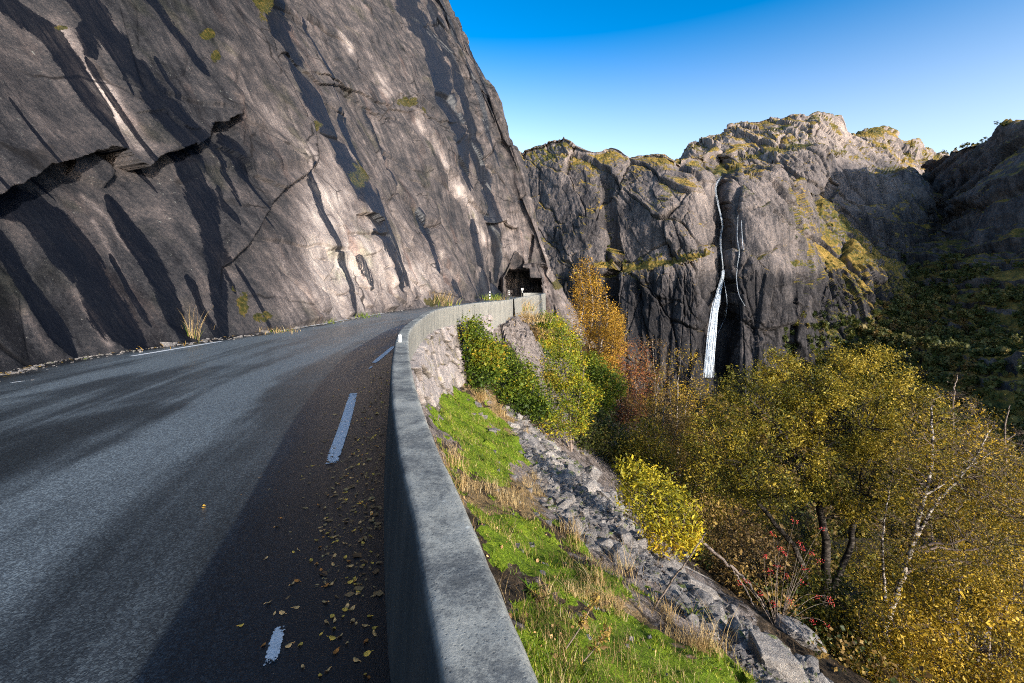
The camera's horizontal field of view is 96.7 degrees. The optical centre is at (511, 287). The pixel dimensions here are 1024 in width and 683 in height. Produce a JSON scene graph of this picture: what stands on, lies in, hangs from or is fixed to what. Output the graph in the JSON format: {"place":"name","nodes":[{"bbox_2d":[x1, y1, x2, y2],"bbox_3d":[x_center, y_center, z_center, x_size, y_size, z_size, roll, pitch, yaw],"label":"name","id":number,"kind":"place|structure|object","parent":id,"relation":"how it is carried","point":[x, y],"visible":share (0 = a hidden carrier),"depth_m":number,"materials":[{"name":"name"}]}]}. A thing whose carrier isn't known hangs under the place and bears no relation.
{"place":"outdoors","nodes":[
{"label":"outdoors","id":0,"kind":"place"},
{"bbox_2d":[0,296,521,682],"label":"road","id":1,"kind":"structure","parent":0,"point":[125,557],"depth_m":3.47,"materials":[{"name":"asphalt"}]},
{"bbox_2d":[0,310,402,379],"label":"gravel","id":2,"kind":"structure","parent":1,"relation":"on","point":[168,344],"depth_m":13.22,"materials":[{"name":"gravel"}]},
{"bbox_2d":[264,626,284,665],"bbox_3d":[-1.129,1.708,2.157,0.064,0.002,0.283,0,0,-17],"label":"edge line","id":3,"kind":"object","parent":1,"relation":"on","point":[273,650],"visible":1,"depth_m":2.17,"materials":[{"name":"paint"}]},
{"bbox_2d":[241,355,388,598],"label":"fallen leaves","id":4,"kind":"object","parent":1,"relation":"on","point":[378,593],"visible":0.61,"depth_m":3.34,"materials":[{"name":"plant"}]},
{"bbox_2d":[326,393,356,463],"bbox_3d":[-2.152,1.708,5.884,0.138,0.012,3.006,0,0,-15],"label":"edge line","id":5,"kind":"object","parent":1,"relation":"on","point":[340,435],"visible":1,"depth_m":5.44,"materials":[{"name":"paint"}]},
{"bbox_2d":[426,290,460,306],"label":"grass tuft","id":6,"kind":"object","parent":1,"relation":"on","point":[447,300],"visible":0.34,"depth_m":42.43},
{"bbox_2d":[384,299,537,682],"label":"parapet wall","id":7,"kind":"structure","parent":1,"relation":"on","point":[448,619],"depth_m":1.60,"materials":[{"name":"concrete"}]},
{"bbox_2d":[0,0,595,373],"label":"cliff","id":8,"kind":"structure","parent":0,"point":[244,167],"depth_m":22.42,"materials":[{"name":"stone"}]},
{"bbox_2d":[500,251,543,296],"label":"tunnel","id":9,"kind":"structure","parent":8,"relation":"on","point":[517,277],"depth_m":86.79,"materials":[{"name":"stone"}]},
{"bbox_2d":[514,137,916,400],"bbox_3d":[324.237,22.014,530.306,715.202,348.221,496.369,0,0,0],"label":"waterfall mountain","id":10,"kind":"structure","parent":0,"point":[652,205],"depth_m":344.79,"materials":[{"name":"stone"}]},
{"bbox_2d":[703,176,726,377],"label":"waterfall","id":11,"kind":"structure","parent":10,"relation":"on","point":[712,330],"depth_m":302.67,"materials":[{"name":"white liquid"}]},
{"bbox_2d":[600,185,916,387],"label":"ledge shrubs","id":12,"kind":"object","parent":10,"relation":"on","point":[699,254],"visible":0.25,"depth_m":346.94,"materials":[{"name":"green plant"}]},
{"bbox_2d":[422,315,1023,682],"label":"slope","id":13,"kind":"structure","parent":0,"point":[520,333],"depth_m":6.89,"materials":[{"name":"plant"}]},
{"bbox_2d":[410,315,493,420],"bbox_3d":[-1.718,3.107,14.412,2.366,3.400,25.080,0,0,-2],"label":"rock","id":14,"kind":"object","parent":13,"relation":"on","point":[436,368],"depth_m":16.14,"materials":[{"name":"stone"}]},
{"bbox_2d":[436,434,481,468],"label":"grass tuft","id":15,"kind":"object","parent":13,"relation":"on","point":[453,462],"visible":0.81,"depth_m":7.91,"materials":[{"name":"plant"}]},
{"bbox_2d":[448,461,481,493],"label":"grass tuft","id":16,"kind":"object","parent":13,"relation":"on","point":[464,481],"visible":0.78,"depth_m":6.79,"materials":[{"name":"plant"}]},
{"bbox_2d":[473,385,493,401],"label":"grass tuft","id":17,"kind":"object","parent":13,"relation":"on","point":[481,396],"visible":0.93,"depth_m":20.30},
{"bbox_2d":[455,305,513,395],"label":"shrub","id":18,"kind":"object","parent":13,"relation":"on","point":[480,353],"visible":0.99,"depth_m":20.75,"materials":[{"name":"green plant"}]},
{"bbox_2d":[489,341,558,426],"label":"shrub","id":19,"kind":"object","parent":13,"relation":"on","point":[519,392],"visible":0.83,"depth_m":21.38,"materials":[{"name":"green plant"}]},
{"bbox_2d":[508,313,546,341],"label":"shrub","id":20,"kind":"object","parent":13,"relation":"on","point":[534,331],"visible":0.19,"depth_m":32.90,"materials":[{"name":"yellow plant"}]},
{"bbox_2d":[513,293,546,325],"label":"retaining wall","id":21,"kind":"structure","parent":13,"relation":"on","point":[538,298],"depth_m":48.22,"materials":[{"name":"concrete"}]},
{"bbox_2d":[518,431,542,450],"bbox_3d":[0.503,5.768,16.971,0.894,1.247,0.786,-21,32,31],"label":"rock","id":22,"kind":"object","parent":13,"relation":"on","point":[531,438],"visible":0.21,"depth_m":16.95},
{"bbox_2d":[513,310,559,322],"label":"grass tuft","id":23,"kind":"object","parent":13,"relation":"on","point":[531,316],"visible":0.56,"depth_m":37.13,"materials":[{"name":"plant"}]},
{"bbox_2d":[533,328,558,360],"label":"shrub","id":24,"kind":"object","parent":13,"relation":"on","point":[544,347],"visible":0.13,"depth_m":32.00,"materials":[{"name":"green plant"}]},
{"bbox_2d":[535,352,562,387],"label":"shrub","id":25,"kind":"object","parent":13,"relation":"on","point":[548,372],"visible":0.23,"depth_m":28.83,"materials":[{"name":"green plant"}]},
{"bbox_2d":[530,570,570,602],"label":"grass tuft","id":26,"kind":"object","parent":13,"relation":"on","point":[546,589],"visible":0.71,"depth_m":4.60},
{"bbox_2d":[532,309,585,362],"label":"shrub","id":27,"kind":"object","parent":13,"relation":"on","point":[552,323],"visible":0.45,"depth_m":36.94,"materials":[{"name":"green plant"}]},
{"bbox_2d":[557,499,571,509],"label":"rock","id":28,"kind":"object","parent":13,"relation":"on","point":[563,504],"visible":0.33,"depth_m":10.10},
{"bbox_2d":[557,469,575,485],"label":"rock","id":29,"kind":"object","parent":13,"relation":"on","point":[568,475],"visible":0.62,"depth_m":14.91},
{"bbox_2d":[535,320,604,451],"bbox_3d":[2.682,4.884,22.026,3.799,6.590,2.813,0,0,0],"label":"birch tree","id":30,"kind":"object","parent":13,"relation":"on","point":[571,383],"visible":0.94,"depth_m":21.76,"materials":[{"name":"green plant"}]},
{"bbox_2d":[554,627,586,665],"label":"grass tuft","id":31,"kind":"object","parent":13,"relation":"on","point":[570,651],"visible":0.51,"depth_m":3.42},
{"bbox_2d":[568,518,584,535],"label":"rock","id":32,"kind":"object","parent":13,"relation":"on","point":[580,523],"visible":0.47,"depth_m":8.70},
{"bbox_2d":[542,506,617,549],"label":"grass tuft","id":33,"kind":"object","parent":13,"relation":"on","point":[577,534],"visible":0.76,"depth_m":7.43,"materials":[{"name":"plant"}]},
{"bbox_2d":[573,486,587,496],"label":"rock","id":34,"kind":"object","parent":13,"relation":"on","point":[579,490],"visible":0.77,"depth_m":14.23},
{"bbox_2d":[565,590,599,648],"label":"withered thistle","id":35,"kind":"object","parent":13,"relation":"on","point":[582,623],"visible":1,"depth_m":3.46,"materials":[{"name":"grey plant"}]},
{"bbox_2d":[436,385,733,659],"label":"dry grass","id":36,"kind":"structure","parent":13,"relation":"on","point":[609,597],"depth_m":5.13,"materials":[{"name":"plant"}]},
{"bbox_2d":[577,645,599,678],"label":"leafy herb","id":37,"kind":"object","parent":13,"relation":"on","point":[582,666],"visible":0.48,"depth_m":3.55,"materials":[{"name":"green plant"}]},
{"bbox_2d":[583,479,597,492],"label":"rock","id":38,"kind":"object","parent":13,"relation":"on","point":[591,485],"visible":0.48,"depth_m":15.71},
{"bbox_2d":[584,465,601,480],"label":"rock","id":39,"kind":"object","parent":13,"relation":"on","point":[594,472],"visible":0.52,"depth_m":19.99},
{"bbox_2d":[428,386,759,682],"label":"moss","id":40,"kind":"object","parent":13,"relation":"on","point":[578,670],"visible":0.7,"depth_m":4.71,"materials":[{"name":"plant"}]},
{"bbox_2d":[571,561,618,593],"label":"grass tuft","id":41,"kind":"object","parent":13,"relation":"on","point":[595,580],"visible":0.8,"depth_m":5.43,"materials":[{"name":"plant"}]},
{"bbox_2d":[565,254,629,364],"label":"birch tree","id":42,"kind":"object","parent":13,"relation":"on","point":[587,334],"visible":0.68,"depth_m":49.59,"materials":[{"name":"orange plant"}]},
{"bbox_2d":[582,617,613,663],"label":"withered thistle","id":43,"kind":"object","parent":13,"relation":"on","point":[602,639],"visible":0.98,"depth_m":3.54,"materials":[{"name":"grey plant"}]},
{"bbox_2d":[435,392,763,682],"bbox_3d":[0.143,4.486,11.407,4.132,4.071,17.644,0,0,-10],"label":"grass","id":44,"kind":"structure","parent":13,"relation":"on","point":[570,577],"depth_m":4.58,"materials":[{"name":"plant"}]},
{"bbox_2d":[568,349,634,422],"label":"shrub","id":45,"kind":"object","parent":13,"relation":"on","point":[608,378],"visible":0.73,"depth_m":29.57,"materials":[{"name":"green plant"}]},
{"bbox_2d":[596,537,613,547],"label":"rock","id":46,"kind":"object","parent":13,"relation":"on","point":[604,541],"visible":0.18,"depth_m":9.52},
{"bbox_2d":[568,396,644,473],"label":"shrub","id":47,"kind":"object","parent":13,"relation":"on","point":[596,434],"visible":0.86,"depth_m":24.66,"materials":[{"name":"green plant"}]},
{"bbox_2d":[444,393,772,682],"bbox_3d":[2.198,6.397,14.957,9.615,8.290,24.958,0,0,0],"label":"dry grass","id":48,"kind":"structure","parent":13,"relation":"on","point":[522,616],"depth_m":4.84,"materials":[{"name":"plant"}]},
{"bbox_2d":[598,310,626,373],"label":"birch tree","id":49,"kind":"object","parent":13,"relation":"on","point":[620,328],"visible":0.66,"depth_m":45.74,"materials":[{"name":"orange plant"}]},
{"bbox_2d":[597,491,628,513],"bbox_3d":[3.576,7.585,16.127,1.240,0.362,0.442,31,17,20],"label":"rock","id":50,"kind":"object","parent":13,"relation":"on","point":[605,494],"visible":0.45,"depth_m":16.00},
{"bbox_2d":[450,419,791,682],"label":"leaf litter","id":51,"kind":"object","parent":13,"relation":"on","point":[550,635],"visible":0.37,"depth_m":4.63,"materials":[{"name":"brown plant"}]},
{"bbox_2d":[607,543,636,567],"bbox_3d":[1.790,4.426,7.495,0.399,0.249,0.512,0,0,-3],"label":"rock","id":52,"kind":"object","parent":13,"relation":"on","point":[616,548],"visible":0.7,"depth_m":7.43,"materials":[{"name":"stone"}]},
{"bbox_2d":[614,528,631,543],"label":"rock","id":53,"kind":"object","parent":13,"relation":"on","point":[625,534],"visible":0.94,"depth_m":10.46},
{"bbox_2d":[585,536,665,584],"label":"grass tuft","id":54,"kind":"object","parent":13,"relation":"on","point":[618,564],"visible":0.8,"depth_m":7.10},
{"bbox_2d":[604,390,647,434],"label":"rowan tree","id":55,"kind":"object","parent":13,"relation":"on","point":[628,415],"visible":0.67,"depth_m":29.71,"materials":[{"name":"brown plant"}]},
{"bbox_2d":[610,337,665,428],"bbox_3d":[9.399,7.701,36.002,5.434,7.866,2.974,0,0,0],"label":"rowan tree","id":56,"kind":"object","parent":13,"relation":"on","point":[634,372],"visible":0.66,"depth_m":35.95,"materials":[{"name":"brown plant"}]},
{"bbox_2d":[636,537,648,548],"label":"rock","id":57,"kind":"object","parent":13,"relation":"on","point":[642,542],"visible":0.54,"depth_m":11.62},
{"bbox_2d":[472,362,817,682],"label":"rubble","id":58,"kind":"object","parent":13,"relation":"on","point":[741,649],"visible":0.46,"depth_m":10.72,"materials":[{"name":"stone"}]},
{"bbox_2d":[606,412,683,500],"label":"bush","id":59,"kind":"object","parent":13,"relation":"on","point":[638,450],"visible":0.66,"depth_m":23.79,"materials":[{"name":"plant"}]},
{"bbox_2d":[610,393,691,471],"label":"shrub","id":60,"kind":"object","parent":13,"relation":"on","point":[650,414],"visible":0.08,"depth_m":33.02,"materials":[{"name":"green plant"}]},
{"bbox_2d":[622,335,690,433],"bbox_3d":[11.742,9.003,38.065,6.351,10.753,3.159,0,0,0],"label":"birch tree","id":61,"kind":"object","parent":13,"relation":"on","point":[663,367],"visible":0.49,"depth_m":37.97,"materials":[{"name":"brown plant"}]},
{"bbox_2d":[610,453,707,565],"bbox_3d":[3.840,5.829,12.010,2.605,2.994,1.900,0,0,0],"label":"shrub","id":62,"kind":"object","parent":13,"relation":"on","point":[636,479],"visible":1,"depth_m":11.77,"materials":[{"name":"yellow plant"}]},
{"bbox_2d":[636,589,684,623],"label":"grass tuft","id":63,"kind":"object","parent":13,"relation":"on","point":[668,610],"visible":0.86,"depth_m":5.62,"materials":[{"name":"plant"}]},
{"bbox_2d":[625,391,703,502],"bbox_3d":[9.121,9.619,26.979,5.121,7.274,2.977,0,0,0],"label":"birch tree","id":64,"kind":"object","parent":13,"relation":"on","point":[673,435],"visible":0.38,"depth_m":26.94,"materials":[{"name":"yellow plant"}]},
{"bbox_2d":[627,408,730,492],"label":"shrub","id":65,"kind":"object","parent":13,"relation":"on","point":[679,441],"visible":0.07,"depth_m":29.93,"materials":[{"name":"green plant"}]},
{"bbox_2d":[654,532,705,607],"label":"dead stalk","id":66,"kind":"object","parent":13,"relation":"on","point":[669,584],"visible":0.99,"depth_m":5.56,"materials":[{"name":"brown plant"}]},
{"bbox_2d":[640,344,724,467],"bbox_3d":[12.589,9.779,34.023,6.655,11.668,2.909,0,0,0],"label":"birch tree","id":67,"kind":"object","parent":13,"relation":"on","point":[677,396],"visible":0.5,"depth_m":33.98,"materials":[{"name":"brown plant"}]},
{"bbox_2d":[659,554,709,578],"bbox_3d":[4.201,7.067,11.324,1.754,0.485,0.568,29,1,-9],"label":"rock","id":68,"kind":"object","parent":13,"relation":"on","point":[670,565],"visible":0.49,"depth_m":11.13,"materials":[{"name":"stone"}]},
{"bbox_2d":[686,611,698,626],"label":"rock","id":69,"kind":"object","parent":13,"relation":"on","point":[694,619],"visible":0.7,"depth_m":5.84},
{"bbox_2d":[658,376,737,520],"bbox_3d":[12.333,10.756,30.021,6.297,10.813,3.145,0,0,0],"label":"birch tree","id":70,"kind":"object","parent":13,"relation":"on","point":[698,398],"visible":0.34,"depth_m":29.95,"materials":[{"name":"yellow plant"}]},
{"bbox_2d":[686,587,712,607],"bbox_3d":[3.959,6.757,9.820,0.868,0.392,0.461,-28,0,42],"label":"rock","id":71,"kind":"object","parent":13,"relation":"on","point":[706,598],"visible":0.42,"depth_m":9.69,"materials":[{"name":"stone"}]},
{"bbox_2d":[663,615,736,659],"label":"grass tuft","id":72,"kind":"object","parent":13,"relation":"on","point":[699,636],"visible":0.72,"depth_m":5.14,"materials":[{"name":"plant"}]},
{"bbox_2d":[680,572,723,603],"bbox_3d":[4.391,7.075,10.541,1.071,0.542,0.468,29,7,3],"label":"rock","id":73,"kind":"object","parent":13,"relation":"on","point":[697,583],"visible":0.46,"depth_m":10.44,"materials":[{"name":"stone"}]},
{"bbox_2d":[642,460,778,551],"bbox_3d":[9.145,10.099,21.025,6.553,4.889,3.919,0,0,0],"label":"shrub","id":74,"kind":"object","parent":13,"relation":"on","point":[735,490],"visible":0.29,"depth_m":20.79,"materials":[{"name":"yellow plant"}]},
{"bbox_2d":[704,613,720,628],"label":"rock","id":75,"kind":"object","parent":13,"relation":"on","point":[715,617],"visible":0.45,"depth_m":6.36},
{"bbox_2d":[708,603,727,623],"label":"rock","id":76,"kind":"object","parent":13,"relation":"on","point":[718,609],"visible":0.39,"depth_m":7.35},
{"bbox_2d":[697,598,744,653],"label":"grass tuft","id":77,"kind":"object","parent":13,"relation":"on","point":[725,644],"visible":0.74,"depth_m":5.67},
{"bbox_2d":[670,483,792,584],"bbox_3d":[8.173,10.130,18.004,5.698,4.242,3.668,0,0,0],"label":"shrub","id":78,"kind":"object","parent":13,"relation":"on","point":[715,523],"visible":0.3,"depth_m":17.80,"materials":[{"name":"yellow plant"}]},
{"bbox_2d":[699,540,770,617],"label":"fallen branch","id":79,"kind":"object","parent":13,"relation":"on","point":[706,545],"visible":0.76,"depth_m":12.99,"materials":[{"name":"wood"}]},
{"bbox_2d":[675,429,800,561],"bbox_3d":[12.068,11.639,23.939,6.873,8.239,3.721,0,0,0],"label":"shrub","id":80,"kind":"object","parent":13,"relation":"on","point":[775,489],"visible":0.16,"depth_m":23.82,"materials":[{"name":"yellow plant"}]},
{"bbox_2d":[690,515,824,619],"bbox_3d":[8.140,9.873,15.500,5.240,3.664,3.630,0,0,0],"label":"shrub","id":81,"kind":"object","parent":13,"relation":"on","point":[728,571],"visible":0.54,"depth_m":15.35,"materials":[{"name":"red plant"}]},
{"bbox_2d":[600,383,932,682],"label":"undergrowth","id":82,"kind":"object","parent":13,"relation":"on","point":[824,655],"visible":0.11,"depth_m":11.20,"materials":[{"name":"brown plant"}]},
{"bbox_2d":[764,667,779,678],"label":"rock","id":83,"kind":"object","parent":13,"relation":"on","point":[774,673],"visible":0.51,"depth_m":5.62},
{"bbox_2d":[747,629,809,682],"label":"rock","id":84,"kind":"object","parent":13,"relation":"on","point":[770,651],"visible":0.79,"depth_m":5.72,"materials":[{"name":"stone"}]},
{"bbox_2d":[721,470,848,592],"bbox_3d":[14.738,14.344,25.030,7.582,8.772,3.577,0,0,0],"label":"shrub","id":85,"kind":"object","parent":13,"relation":"on","point":[787,527],"visible":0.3,"depth_m":24.77,"materials":[{"name":"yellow plant"}]},
{"bbox_2d":[737,516,834,626],"bbox_3d":[7.051,7.246,11.508,2.454,3.008,0.927,0,0,0],"label":"rowan sapling","id":86,"kind":"object","parent":13,"relation":"on","point":[784,610],"visible":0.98,"depth_m":11.51,"materials":[{"name":"red plant"}]},
{"bbox_2d":[774,613,826,652],"bbox_3d":[7.266,8.720,11.479,1.343,0.468,0.651,29,5,0],"label":"rock","id":87,"kind":"object","parent":13,"relation":"on","point":[799,633],"visible":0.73,"depth_m":11.28,"materials":[{"name":"stone"}]},
{"bbox_2d":[742,570,858,657],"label":"shrub","id":88,"kind":"object","parent":13,"relation":"on","point":[771,613],"visible":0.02,"depth_m":14.70,"materials":[{"name":"yellow plant"}]},
{"bbox_2d":[804,655,819,672],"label":"rock","id":89,"kind":"object","parent":13,"relation":"on","point":[811,661],"visible":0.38,"depth_m":9.55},
{"bbox_2d":[674,339,969,608],"bbox_3d":[13.846,8.721,19.965,13.650,12.760,5.705,0,0,-7],"label":"broadleaf tree","id":90,"kind":"object","parent":13,"relation":"on","point":[816,399],"visible":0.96,"depth_m":19.47,"materials":[{"name":"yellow plant"}]},
{"bbox_2d":[758,554,920,680],"bbox_3d":[9.740,10.205,14.004,4.652,3.617,3.574,0,0,0],"label":"shrub","id":91,"kind":"object","parent":13,"relation":"on","point":[831,593],"visible":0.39,"depth_m":14.08,"materials":[{"name":"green plant"}]},
{"bbox_2d":[785,512,919,618],"bbox_3d":[17.726,16.663,24.088,7.299,9.857,3.658,0,0,0],"label":"shrub","id":92,"kind":"object","parent":13,"relation":"on","point":[835,560],"visible":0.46,"depth_m":23.95,"materials":[{"name":"yellow plant"}]},
{"bbox_2d":[797,590,919,682],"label":"shrub","id":93,"kind":"object","parent":13,"relation":"on","point":[833,619],"visible":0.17,"depth_m":13.04,"materials":[{"name":"yellow plant"}]},
{"bbox_2d":[836,531,1010,682],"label":"shrub","id":94,"kind":"object","parent":13,"relation":"on","point":[912,578],"visible":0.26,"depth_m":19.18,"materials":[{"name":"yellow plant"}]},
{"bbox_2d":[826,536,1023,682],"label":"shrub","id":95,"kind":"object","parent":13,"relation":"on","point":[994,621],"visible":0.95,"depth_m":12.07,"materials":[{"name":"yellow plant"}]},
{"bbox_2d":[855,384,1023,635],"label":"birch tree","id":96,"kind":"object","parent":13,"relation":"on","point":[944,467],"visible":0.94,"depth_m":16.04,"materials":[{"name":"yellow plant"}]},
{"bbox_2d":[907,375,1014,682],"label":"birch tree","id":97,"kind":"object","parent":13,"relation":"on","point":[970,405],"visible":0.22,"depth_m":26.94,"materials":[{"name":"yellow plant"}]},
{"bbox_2d":[912,517,1023,681],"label":"shrub","id":98,"kind":"object","parent":13,"relation":"on","point":[997,558],"visible":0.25,"depth_m":18.00,"materials":[{"name":"yellow plant"}]},
{"bbox_2d":[923,463,1023,679],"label":"birch tree","id":99,"kind":"object","parent":13,"relation":"on","point":[1002,521],"visible":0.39,"depth_m":20.87,"materials":[{"name":"yellow plant"}]},
{"bbox_2d":[926,426,1023,677],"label":"birch tree","id":100,"kind":"object","parent":13,"relation":"on","point":[1016,452],"visible":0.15,"depth_m":23.98,"materials":[{"name":"yellow plant"}]},
{"bbox_2d":[965,405,1023,676],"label":"birch tree","id":101,"kind":"object","parent":13,"relation":"on","point":[1004,429],"visible":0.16,"depth_m":28.97,"materials":[{"name":"yellow plant"}]},
{"bbox_2d":[987,443,1023,551],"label":"birch tree","id":102,"kind":"object","parent":13,"relation":"on","point":[1017,508],"visible":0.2,"depth_m":23.46,"materials":[{"name":"yellow plant"}]},
{"bbox_2d":[449,0,1023,159],"label":"sky","id":103,"kind":"structure","parent":0,"point":[634,78],"materials":[{"name":"blue"}]},
{"bbox_2d":[675,111,943,261],"bbox_3d":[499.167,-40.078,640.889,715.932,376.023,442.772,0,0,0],"label":"mountain","id":104,"kind":"structure","parent":0,"point":[884,201],"depth_m":490.06,"materials":[{"name":"stone"}]},
{"bbox_2d":[637,399,1003,540],"bbox_3d":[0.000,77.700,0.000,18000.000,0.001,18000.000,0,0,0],"label":"valley floor","id":105,"kind":"structure","parent":0,"point":[793,514],"depth_m":187.06,"materials":[{"name":"plant"}]},
{"bbox_2d":[626,392,1021,682],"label":"valley woods","id":106,"kind":"object","parent":105,"relation":"on","point":[800,478],"visible":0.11,"depth_m":147.24,"materials":[{"name":"brown plant"}]},
{"bbox_2d":[851,125,948,174],"bbox_3d":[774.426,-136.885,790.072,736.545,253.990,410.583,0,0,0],"label":"mountain","id":107,"kind":"structure","parent":0,"point":[916,153],"depth_m":700.04,"materials":[{"name":"stone"}]},
{"bbox_2d":[814,119,1023,522],"bbox_3d":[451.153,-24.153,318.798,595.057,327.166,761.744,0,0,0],"label":"ridge","id":108,"kind":"structure","parent":0,"point":[978,189],"depth_m":381.86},
{"bbox_2d":[779,310,901,392],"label":"distant woods","id":109,"kind":"object","parent":108,"relation":"on","point":[853,323],"visible":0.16,"depth_m":318.01,"materials":[{"name":"green plant"}]},
{"bbox_2d":[806,252,1023,493],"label":"distant woods","id":110,"kind":"object","parent":108,"relation":"on","point":[999,345],"visible":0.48,"depth_m":288.90,"materials":[{"name":"plant"}]},
{"bbox_2d":[942,121,1007,156],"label":"skyline trees","id":111,"kind":"object","parent":108,"relation":"on","point":[967,143],"visible":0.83,"depth_m":503.13,"materials":[{"name":"green plant"}]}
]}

